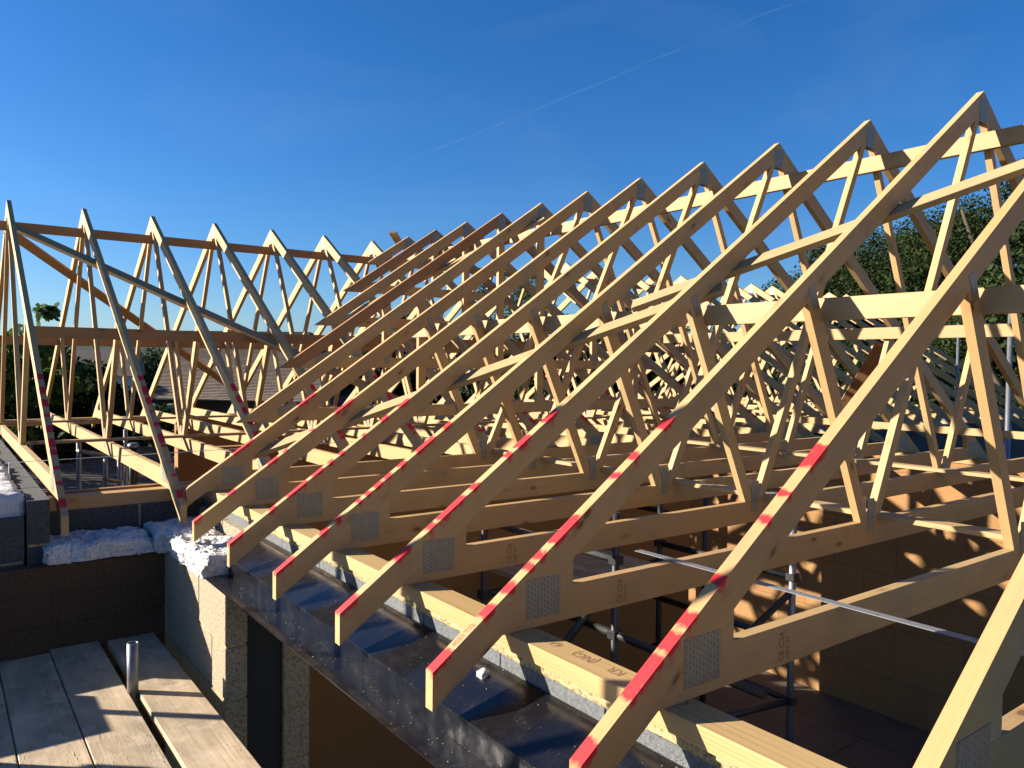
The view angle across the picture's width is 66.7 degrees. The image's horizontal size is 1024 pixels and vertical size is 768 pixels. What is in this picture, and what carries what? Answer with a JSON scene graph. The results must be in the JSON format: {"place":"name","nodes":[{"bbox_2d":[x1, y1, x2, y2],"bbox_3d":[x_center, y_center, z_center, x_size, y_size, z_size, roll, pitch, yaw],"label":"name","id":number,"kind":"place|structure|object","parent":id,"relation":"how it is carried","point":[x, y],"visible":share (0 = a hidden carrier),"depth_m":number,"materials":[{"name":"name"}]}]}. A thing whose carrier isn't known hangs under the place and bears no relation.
{"place":"outdoors","nodes":[
{"label":"outdoors","id":0,"kind":"place"},
{"bbox_2d":[15,349,145,400],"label":"house","id":1,"kind":"structure","parent":0,"point":[88,354],"depth_m":74.17,"materials":[{"name":"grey tile"}]},
{"bbox_2d":[148,331,380,413],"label":"neighbour house","id":2,"kind":"structure","parent":0,"point":[213,396],"depth_m":19.43,"materials":[{"name":"brown tile"}]},
{"bbox_2d":[153,387,570,430],"bbox_3d":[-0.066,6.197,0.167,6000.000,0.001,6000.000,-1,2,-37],"label":"ground","id":3,"kind":"structure","parent":0,"point":[168,405],"depth_m":103.29,"materials":[{"name":"green plant"}]},
{"bbox_2d":[0,516,24,568],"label":"gable outer wall","id":4,"kind":"structure","parent":3,"relation":"on","point":[12,541],"depth_m":4.03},
{"bbox_2d":[0,459,25,517],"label":"insulation batt","id":5,"kind":"object","parent":4,"relation":"on","point":[11,500],"visible":1,"depth_m":4.09,"materials":[{"name":"white fabric"}]},
{"bbox_2d":[0,551,164,754],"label":"brown wall","id":6,"kind":"structure","parent":4,"relation":"attached to","point":[45,608],"depth_m":4.15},
{"bbox_2d":[45,524,153,564],"bbox_3d":[-2.312,0.884,4.338,0.544,0.124,0.406,-1,2,-37],"label":"insulation batt","id":7,"kind":"object","parent":6,"relation":"on","point":[109,543],"visible":0.88,"depth_m":4.24,"materials":[{"name":"white fabric"}]},
{"bbox_2d":[141,515,197,552],"bbox_3d":[-1.958,0.873,4.569,0.344,0.150,0.458,-1,2,-37],"label":"insulation batt","id":8,"kind":"object","parent":6,"relation":"on","point":[159,530],"visible":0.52,"depth_m":4.47,"materials":[{"name":"white fabric"}]},
{"bbox_2d":[0,439,49,564],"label":"gable inner wall","id":9,"kind":"structure","parent":3,"relation":"on","point":[36,501],"depth_m":4.12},
{"bbox_2d":[0,344,51,468],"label":"tree","id":10,"kind":"object","parent":3,"relation":"on","point":[32,390],"visible":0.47,"depth_m":14.80,"materials":[{"name":"green plant"}]},
{"bbox_2d":[2,302,91,451],"bbox_3d":[-9.694,2.009,15.492,2.127,7.339,1.967,2,2,35],"label":"tree","id":11,"kind":"object","parent":3,"relation":"on","point":[46,312],"visible":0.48,"depth_m":15.40,"materials":[{"name":"green plant"}]},
{"bbox_2d":[0,346,146,464],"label":"tree","id":12,"kind":"object","parent":3,"relation":"on","point":[67,451],"visible":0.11,"depth_m":16.26,"materials":[{"name":"green plant"}]},
{"bbox_2d":[11,442,173,491],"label":"wall","id":13,"kind":"structure","parent":3,"relation":"on","point":[91,472],"depth_m":15.18,"materials":[{"name":"grey concrete"}]},
{"bbox_2d":[50,359,173,455],"bbox_3d":[-10.209,2.475,19.146,3.943,6.200,3.484,-1,2,-37],"label":"tree","id":14,"kind":"object","parent":3,"relation":"on","point":[119,406],"visible":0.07,"depth_m":18.39,"materials":[{"name":"green plant"}]},
{"bbox_2d":[83,402,175,456],"bbox_3d":[-12.737,2.868,26.089,4.659,4.986,3.720,1,2,29],"label":"tree","id":15,"kind":"object","parent":3,"relation":"on","point":[167,426],"visible":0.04,"depth_m":26.01,"materials":[{"name":"green plant"}]},
{"bbox_2d":[141,347,164,389],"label":"tree","id":16,"kind":"object","parent":3,"relation":"on","point":[155,357],"visible":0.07,"depth_m":120.46,"materials":[{"name":"green plant"}]},
{"bbox_2d":[163,551,246,767],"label":"block pier","id":17,"kind":"structure","parent":3,"relation":"on","point":[205,634],"depth_m":3.70,"materials":[{"name":"concrete"}]},
{"bbox_2d":[165,528,230,579],"bbox_3d":[-1.603,0.874,4.108,0.304,0.135,0.783,-1,2,-37],"label":"insulation batt","id":18,"kind":"object","parent":17,"relation":"on","point":[204,556],"visible":0.69,"depth_m":3.97,"materials":[{"name":"white fabric"}]},
{"bbox_2d":[205,539,683,767],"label":"lintel","id":19,"kind":"structure","parent":17,"relation":"on","point":[549,731],"depth_m":2.38,"materials":[{"name":"black metal"}]},
{"bbox_2d":[174,420,448,467],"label":"wall","id":20,"kind":"structure","parent":3,"relation":"on","point":[216,441],"depth_m":11.40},
{"bbox_2d":[4,413,234,426],"bbox_3d":[-0.980,0.445,13.811,13.900,0.084,0.100,-1,2,-37],"label":"wall plate","id":21,"kind":"object","parent":20,"relation":"on","point":[40,424],"depth_m":10.27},
{"bbox_2d":[92,216,270,468],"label":"roof truss","id":22,"kind":"object","parent":20,"relation":"on","point":[215,454],"visible":0.64,"depth_m":6.96,"materials":[{"name":"beige wood"}]},
{"bbox_2d":[140,223,359,464],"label":"roof truss","id":23,"kind":"object","parent":20,"relation":"on","point":[314,455],"visible":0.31,"depth_m":7.54,"materials":[{"name":"brown wood"}]},
{"bbox_2d":[190,229,423,458],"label":"roof truss","id":24,"kind":"object","parent":20,"relation":"on","point":[274,241],"visible":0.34,"depth_m":8.06,"materials":[{"name":"brown wood"}]},
{"bbox_2d":[227,235,496,454],"bbox_3d":[-2.130,-0.496,8.822,0.039,2.362,7.274,-1,2,-37],"label":"roof truss","id":25,"kind":"object","parent":20,"relation":"on","point":[329,248],"visible":0.26,"depth_m":8.49,"materials":[{"name":"brown wood"}]},
{"bbox_2d":[283,241,557,449],"bbox_3d":[-1.649,-0.500,9.180,0.039,2.362,7.274,-1,2,-37],"label":"roof truss","id":26,"kind":"object","parent":20,"relation":"on","point":[527,420],"visible":0.2,"depth_m":8.32,"materials":[{"name":"brown wood"}]},
{"bbox_2d":[279,213,655,369],"bbox_3d":[-0.111,-0.881,7.383,4.262,1.472,0.039,-1,2,-37],"label":"valley frame","id":27,"kind":"object","parent":26,"relation":"attached to","point":[310,357],"visible":0.66,"depth_m":6.91,"materials":[{"name":"brown wood"}]},
{"bbox_2d":[319,253,602,446],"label":"roof truss","id":28,"kind":"object","parent":20,"relation":"on","point":[594,434],"visible":0.28,"depth_m":7.99,"materials":[{"name":"brown wood"}]},
{"bbox_2d":[365,237,446,270],"bbox_3d":[-1.179,-1.492,8.811,1.046,0.350,0.039,-1,2,-37],"label":"valley frame","id":29,"kind":"object","parent":28,"relation":"attached to","point":[389,253],"visible":0.54,"depth_m":8.71,"materials":[{"name":"brown wood"}]},
{"bbox_2d":[343,230,514,302],"bbox_3d":[-0.823,-1.289,8.335,2.118,0.722,0.039,-1,2,-37],"label":"valley frame","id":30,"kind":"object","parent":28,"relation":"attached to","point":[364,283],"visible":0.55,"depth_m":8.16,"materials":[{"name":"brown wood"}]},
{"bbox_2d":[236,203,728,422],"bbox_3d":[0.245,-0.676,6.907,5.306,1.848,0.039,-1,2,-37],"label":"valley frame","id":31,"kind":"object","parent":28,"relation":"attached to","point":[272,409],"visible":0.43,"depth_m":6.27,"materials":[{"name":"brown wood"}]},
{"bbox_2d":[343,258,650,442],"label":"roof truss","id":32,"kind":"object","parent":20,"relation":"on","point":[582,374],"visible":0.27,"depth_m":8.71,"materials":[{"name":"brown wood"}]},
{"bbox_2d":[315,222,562,333],"bbox_3d":[-0.467,-1.085,7.859,3.198,1.098,0.039,-1,2,-37],"label":"valley frame","id":33,"kind":"object","parent":32,"relation":"attached to","point":[339,316],"visible":0.52,"depth_m":7.47,"materials":[{"name":"brown wood"}]},
{"bbox_2d":[352,216,545,312],"bbox_3d":[-0.589,-1.051,6.981,1.814,0.868,0.100,1,2,13],"label":"diagonal brace","id":34,"kind":"object","parent":33,"relation":"attached to","point":[457,260],"visible":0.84,"depth_m":6.94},
{"bbox_2d":[381,274,699,437],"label":"roof truss","id":35,"kind":"object","parent":20,"relation":"on","point":[603,355],"visible":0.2,"depth_m":8.67,"materials":[{"name":"brown wood"}]},
{"bbox_2d":[426,269,738,436],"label":"roof truss","id":36,"kind":"object","parent":20,"relation":"on","point":[668,379],"visible":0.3,"depth_m":9.44,"materials":[{"name":"brown wood"}]},
{"bbox_2d":[437,263,768,433],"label":"roof truss","id":37,"kind":"object","parent":20,"relation":"on","point":[758,424],"visible":0.27,"depth_m":9.30,"materials":[{"name":"brown wood"}]},
{"bbox_2d":[376,309,459,403],"bbox_3d":[-3.022,1.078,30.009,5.090,8.560,4.379,1,2,24],"label":"tree","id":38,"kind":"object","parent":3,"relation":"on","point":[399,389],"visible":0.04,"depth_m":29.39,"materials":[{"name":"green plant"}]},
{"bbox_2d":[455,333,580,402],"bbox_3d":[0.055,1.711,26.197,5.483,7.567,5.220,1,2,2],"label":"tree","id":39,"kind":"object","parent":3,"relation":"on","point":[467,392],"visible":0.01,"depth_m":25.66,"materials":[{"name":"green plant"}]},
{"bbox_2d":[504,279,567,356],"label":"tree","id":40,"kind":"object","parent":3,"relation":"on","point":[527,295],"visible":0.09,"depth_m":31.87,"materials":[{"name":"green plant"}]},
{"bbox_2d":[514,339,656,400],"bbox_3d":[2.270,1.630,25.570,5.158,7.808,5.898,1,2,25],"label":"tree","id":41,"kind":"object","parent":3,"relation":"on","point":[615,387],"visible":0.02,"depth_m":25.42,"materials":[{"name":"green plant"}]},
{"bbox_2d":[749,222,912,434],"bbox_3d":[11.926,-0.078,27.440,7.413,11.329,8.327,-1,2,-37],"label":"tree","id":42,"kind":"object","parent":3,"relation":"on","point":[817,252],"visible":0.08,"depth_m":25.66,"materials":[{"name":"green plant"}]},
{"bbox_2d":[764,291,950,434],"bbox_3d":[11.942,1.369,23.901,6.764,8.629,6.195,0,2,-23],"label":"tree","id":43,"kind":"object","parent":3,"relation":"on","point":[839,366],"visible":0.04,"depth_m":23.71,"materials":[{"name":"green plant"}]},
{"bbox_2d":[804,418,1023,458],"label":"wing front wall","id":44,"kind":"structure","parent":3,"relation":"on","point":[920,442],"depth_m":10.80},
{"bbox_2d":[465,272,816,437],"bbox_3d":[1.240,-0.527,11.327,0.039,2.362,7.274,-1,2,-37],"label":"roof truss","id":45,"kind":"object","parent":44,"relation":"on","point":[803,431],"visible":0.15,"depth_m":10.26,"materials":[{"name":"brown wood"}]},
{"bbox_2d":[556,280,826,433],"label":"roof truss","id":46,"kind":"object","parent":44,"relation":"on","point":[778,387],"visible":0.06,"depth_m":9.73,"materials":[{"name":"brown wood"}]},
{"bbox_2d":[26,411,713,444],"bbox_3d":[-0.412,0.430,8.585,8.425,0.022,0.070,-1,2,-37],"label":"ceiling binder","id":47,"kind":"object","parent":46,"relation":"on","point":[193,435],"visible":0.42,"depth_m":6.83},
{"bbox_2d":[524,278,883,442],"bbox_3d":[2.203,-0.536,12.043,0.039,2.362,7.274,-1,2,-37],"label":"roof truss","id":48,"kind":"object","parent":44,"relation":"on","point":[875,437],"visible":0.15,"depth_m":10.46,"materials":[{"name":"brown wood"}]},
{"bbox_2d":[545,276,887,429],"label":"roof truss","id":49,"kind":"object","parent":44,"relation":"on","point":[790,356],"visible":0.13,"depth_m":11.17,"materials":[{"name":"brown wood"}]},
{"bbox_2d":[606,281,947,435],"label":"roof truss","id":50,"kind":"object","parent":44,"relation":"on","point":[916,411],"visible":0.1,"depth_m":12.14,"materials":[{"name":"brown wood"}]},
{"bbox_2d":[655,296,926,438],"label":"roof truss","id":51,"kind":"object","parent":44,"relation":"on","point":[844,377],"visible":0.09,"depth_m":11.42,"materials":[{"name":"brown wood"}]},
{"bbox_2d":[616,283,971,427],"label":"roof truss","id":52,"kind":"object","parent":44,"relation":"on","point":[941,416],"visible":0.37,"depth_m":12.16,"materials":[{"name":"brown wood"}]},
{"bbox_2d":[638,286,981,427],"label":"roof truss","id":53,"kind":"object","parent":44,"relation":"on","point":[968,416],"visible":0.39,"depth_m":12.64,"materials":[{"name":"brown wood"}]},
{"bbox_2d":[654,320,1011,430],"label":"roof truss","id":54,"kind":"object","parent":44,"relation":"on","point":[948,390],"visible":0.1,"depth_m":12.94,"materials":[{"name":"brown wood"}]},
{"bbox_2d":[672,297,1023,428],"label":"roof truss","id":55,"kind":"object","parent":44,"relation":"on","point":[956,383],"visible":0.09,"depth_m":12.58,"materials":[{"name":"brown wood"}]},
{"bbox_2d":[743,294,1019,409],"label":"roof truss","id":56,"kind":"object","parent":44,"relation":"on","point":[951,360],"visible":0.19,"depth_m":13.79,"materials":[{"name":"brown wood"}]},
{"bbox_2d":[742,292,1023,417],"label":"roof truss","id":57,"kind":"object","parent":44,"relation":"on","point":[1017,412],"visible":0.27,"depth_m":13.28,"materials":[{"name":"brown wood"}]},
{"bbox_2d":[824,194,1023,385],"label":"tree","id":58,"kind":"object","parent":3,"relation":"on","point":[912,284],"visible":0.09,"depth_m":23.85,"materials":[{"name":"green plant"}]},
{"bbox_2d":[867,158,1023,355],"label":"tree","id":59,"kind":"object","parent":3,"relation":"on","point":[959,248],"visible":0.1,"depth_m":23.20,"materials":[{"name":"green plant"}]},
{"bbox_2d":[871,282,1023,429],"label":"tree","id":60,"kind":"object","parent":3,"relation":"on","point":[949,345],"visible":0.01,"depth_m":18.79,"materials":[{"name":"green plant"}]},
{"bbox_2d":[918,231,1023,424],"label":"tree","id":61,"kind":"object","parent":3,"relation":"on","point":[998,379],"visible":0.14,"depth_m":17.68,"materials":[{"name":"green plant"}]},
{"bbox_3d":[-2.196,2.370,2.146,0.048,7.100,0.048,-1,2,-37],"label":"scaffold upright","id":62,"kind":"object","parent":3,"relation":"on","visible":0},
{"bbox_2d":[114,655,263,767],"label":"transom tubes","id":63,"kind":"object","parent":62,"relation":"attached to","point":[118,670],"visible":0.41,"depth_m":3.92,"materials":[{"name":"metal"}]},
{"bbox_2d":[0,682,17,767],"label":"scaffold board","id":64,"kind":"object","parent":63,"relation":"on","point":[8,759],"depth_m":3.06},
{"bbox_2d":[0,653,93,767],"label":"scaffold board","id":65,"kind":"object","parent":63,"relation":"on","point":[45,730],"visible":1,"depth_m":3.27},
{"bbox_2d":[50,641,171,767],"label":"scaffold board","id":66,"kind":"object","parent":63,"relation":"on","point":[115,731],"visible":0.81,"depth_m":3.33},
{"bbox_2d":[107,632,260,767],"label":"scaffold board","id":67,"kind":"object","parent":63,"relation":"on","point":[192,727],"visible":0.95,"depth_m":3.33,"materials":[{"name":"wood"}]},
{"bbox_2d":[127,641,138,709],"bbox_3d":[-1.720,1.339,3.530,0.048,0.335,0.048,-1,2,-37],"label":"scaffold tube","id":68,"kind":"object","parent":67,"relation":"attached to","point":[133,669],"visible":0.79,"depth_m":3.51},
{"bbox_2d":[0,0,1023,338],"label":"sky","id":69,"kind":"structure","parent":0,"point":[352,123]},
{"bbox_2d":[477,491,799,763],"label":"access tower","id":70,"kind":"structure","parent":0,"point":[593,563],"depth_m":5.50,"materials":[{"name":"metal"}]},
{"bbox_2d":[489,671,929,767],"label":"floor","id":71,"kind":"structure","parent":0,"point":[844,733],"depth_m":7.14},
{"bbox_2d":[50,495,204,536],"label":"front inner wall","id":72,"kind":"structure","parent":71,"relation":"on","point":[98,519],"depth_m":4.57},
{"bbox_2d":[47,484,189,511],"bbox_3d":[-2.307,0.674,4.641,0.825,0.076,0.100,-1,2,-37],"label":"wing wall plate","id":73,"kind":"object","parent":72,"relation":"on","point":[112,498],"visible":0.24,"depth_m":4.57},
{"bbox_2d":[0,200,68,535],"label":"roof truss","id":74,"kind":"object","parent":73,"relation":"on","point":[49,477],"visible":1,"depth_m":5.91,"materials":[{"name":"beige wood"}]},
{"bbox_2d":[0,335,581,354],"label":"binder","id":75,"kind":"object","parent":74,"relation":"attached to","point":[102,342],"visible":0.41,"depth_m":9.33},
{"bbox_2d":[0,220,780,300],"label":"ridge binder","id":76,"kind":"object","parent":74,"relation":"attached to","point":[109,235],"visible":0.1,"depth_m":7.89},
{"bbox_2d":[41,208,186,522],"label":"roof truss","id":77,"kind":"object","parent":73,"relation":"on","point":[163,473],"visible":0.95,"depth_m":6.36,"materials":[{"name":"beige wood"}]},
{"bbox_2d":[0,415,237,424],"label":"ceiling binder","id":78,"kind":"object","parent":77,"relation":"on","point":[94,420],"depth_m":8.52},
{"bbox_2d":[3,231,237,388],"bbox_3d":[-4.271,-0.669,9.056,0.093,1.632,3.833,1,2,12],"label":"diagonal brace","id":79,"kind":"object","parent":77,"relation":"attached to","point":[46,257],"visible":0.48,"depth_m":8.12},
{"bbox_2d":[6,223,398,398],"bbox_3d":[-2.576,-0.584,6.647,3.719,1.625,0.094,1,2,7],"label":"diagonal brace","id":80,"kind":"object","parent":77,"relation":"attached to","point":[159,292],"visible":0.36,"depth_m":6.67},
{"bbox_2d":[34,326,716,353],"bbox_3d":[-0.132,-0.413,8.197,8.425,0.086,0.036,-1,2,-37],"label":"binder","id":81,"kind":"object","parent":77,"relation":"attached to","point":[110,333],"depth_m":6.30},
{"bbox_2d":[199,507,308,767],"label":"wall","id":82,"kind":"structure","parent":71,"relation":"on","point":[294,709],"depth_m":3.69,"materials":[{"name":"concrete"}]},
{"bbox_2d":[246,590,280,767],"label":"cavity closer","id":83,"kind":"object","parent":82,"relation":"attached to","point":[263,696],"depth_m":3.62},
{"bbox_3d":[0.308,0.969,1.899,0.125,0.206,4.425,-1,2,-37],"label":"inner lintel","id":84,"kind":"object","parent":82,"relation":"attached to","visible":0},
{"bbox_2d":[204,499,717,767],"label":"close board","id":85,"kind":"object","parent":84,"relation":"on","point":[668,750],"visible":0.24,"depth_m":2.21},
{"bbox_2d":[204,494,737,767],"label":"mortar bed","id":86,"kind":"object","parent":85,"relation":"on","point":[680,743],"visible":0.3,"depth_m":2.14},
{"bbox_2d":[205,490,846,767],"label":"wall plate","id":87,"kind":"object","parent":86,"relation":"on","point":[734,741],"depth_m":2.00,"materials":[{"name":"wood"}]},
{"bbox_2d":[273,143,987,599],"bbox_3d":[1.674,-0.352,4.988,6.489,2.362,0.039,-1,2,-37],"label":"roof truss","id":88,"kind":"object","parent":87,"relation":"on","point":[365,519],"visible":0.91,"depth_m":4.06,"materials":[{"name":"beige wood"}]},
{"bbox_2d":[253,282,723,459],"bbox_3d":[-0.334,0.002,4.296,2.944,1.036,0.098,1,2,25],"label":"diagonal brace","id":89,"kind":"object","parent":88,"relation":"attached to","point":[597,332],"visible":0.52,"depth_m":4.14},
{"bbox_2d":[411,285,1023,337],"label":"binder","id":90,"kind":"object","parent":88,"relation":"attached to","point":[1003,300],"visible":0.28,"depth_m":3.08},
{"bbox_2d":[335,120,1023,645],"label":"roof truss","id":91,"kind":"object","parent":87,"relation":"on","point":[439,548],"visible":0.98,"depth_m":3.62,"materials":[{"name":"beige wood"}]},
{"bbox_2d":[569,179,1023,767],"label":"roof truss","id":92,"kind":"object","parent":87,"relation":"on","point":[703,647],"visible":1,"depth_m":2.15,"materials":[{"name":"beige wood"}]},
{"bbox_2d":[175,444,338,494],"bbox_3d":[-2.344,1.821,7.384,1.580,2.510,0.100,-1,2,-37],"label":"wing partition","id":93,"kind":"object","parent":71,"relation":"on","point":[189,466],"visible":0.14,"depth_m":6.94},
{"bbox_2d":[228,477,690,767],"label":"tan partition","id":94,"kind":"object","parent":71,"relation":"on","point":[345,731],"depth_m":6.22,"materials":[{"name":"wood"}]},
{"bbox_2d":[44,480,195,495],"bbox_3d":[-1.797,0.671,5.360,2.500,0.070,0.045,-1,2,-37],"label":"trimmer","id":95,"kind":"object","parent":94,"relation":"attached to","point":[116,488],"depth_m":4.84},
{"bbox_2d":[449,442,1023,732],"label":"wall","id":96,"kind":"structure","parent":71,"relation":"on","point":[905,673],"depth_m":7.29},
{"bbox_2d":[895,451,988,464],"bbox_3d":[4.581,0.697,6.018,0.100,0.050,5.750,-1,2,-37],"label":"wall plate","id":97,"kind":"object","parent":96,"relation":"on","point":[976,461],"depth_m":6.75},
{"bbox_2d":[185,191,803,505],"bbox_3d":[0.645,-0.403,6.466,6.377,2.362,0.039,-1,2,-37],"label":"roof truss","id":98,"kind":"object","parent":97,"relation":"on","point":[235,469],"visible":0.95,"depth_m":5.68,"materials":[{"name":"beige wood"}]},
{"bbox_2d":[192,178,857,541],"bbox_3d":[0.958,-0.385,5.951,6.489,2.362,0.039,-1,2,-37],"label":"roof truss","id":99,"kind":"object","parent":97,"relation":"on","point":[268,483],"visible":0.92,"depth_m":5.11,"materials":[{"name":"beige wood"}]},
{"bbox_2d":[824,341,883,428],"bbox_3d":[2.999,0.065,6.845,0.101,0.836,1.598,1,2,9],"label":"diagonal brace","id":100,"kind":"object","parent":99,"relation":"attached to","point":[868,366],"visible":0.52,"depth_m":6.48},
{"bbox_2d":[227,162,919,566],"bbox_3d":[1.316,-0.368,5.470,6.489,2.362,0.039,-1,2,-37],"label":"roof truss","id":101,"kind":"object","parent":97,"relation":"on","point":[309,500],"visible":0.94,"depth_m":4.67,"materials":[{"name":"beige wood"}]},
{"bbox_2d":[426,91,1023,711],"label":"roof truss","id":102,"kind":"object","parent":97,"relation":"on","point":[540,587],"visible":1,"depth_m":2.93,"materials":[{"name":"beige wood"}]},
{"bbox_2d":[491,448,1002,539],"bbox_3d":[1.142,0.566,4.204,0.092,0.022,4.450,-1,2,-37],"label":"ceiling binder","id":103,"kind":"object","parent":102,"relation":"on","point":[941,525],"visible":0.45,"depth_m":3.60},
{"bbox_2d":[913,554,1023,767],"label":"roof truss","id":104,"kind":"object","parent":97,"relation":"on","point":[973,727],"visible":1,"depth_m":1.41,"materials":[{"name":"beige wood"}]},
{"bbox_2d":[408,124,1023,259],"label":"ridge binder","id":105,"kind":"object","parent":104,"relation":"attached to","point":[1000,138],"visible":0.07,"depth_m":4.63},
{"bbox_2d":[631,159,1023,312],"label":"diagonal brace","id":106,"kind":"object","parent":104,"relation":"attached to","point":[961,188],"visible":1,"depth_m":3.57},
{"bbox_2d":[635,549,1023,655],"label":"restraint strap","id":107,"kind":"object","parent":104,"relation":"on","point":[905,621],"visible":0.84,"depth_m":2.21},
{"bbox_2d":[660,323,1023,342],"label":"binder","id":108,"kind":"object","parent":104,"relation":"attached to","point":[991,330],"visible":0.66,"depth_m":5.94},
{"bbox_2d":[687,440,1023,481],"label":"ceiling binder","id":109,"kind":"object","parent":104,"relation":"on","point":[932,469],"visible":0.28,"depth_m":5.25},
{"bbox_2d":[773,415,1023,439],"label":"eaves binder","id":110,"kind":"object","parent":104,"relation":"attached to","point":[945,430],"visible":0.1,"depth_m":6.73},
{"bbox_2d":[1004,314,1012,459],"bbox_3d":[4.708,2.533,7.486,0.048,6.633,0.048,-1,2,-37],"label":"scaffold pole","id":111,"kind":"object","parent":71,"relation":"on","point":[1008,396],"depth_m":7.41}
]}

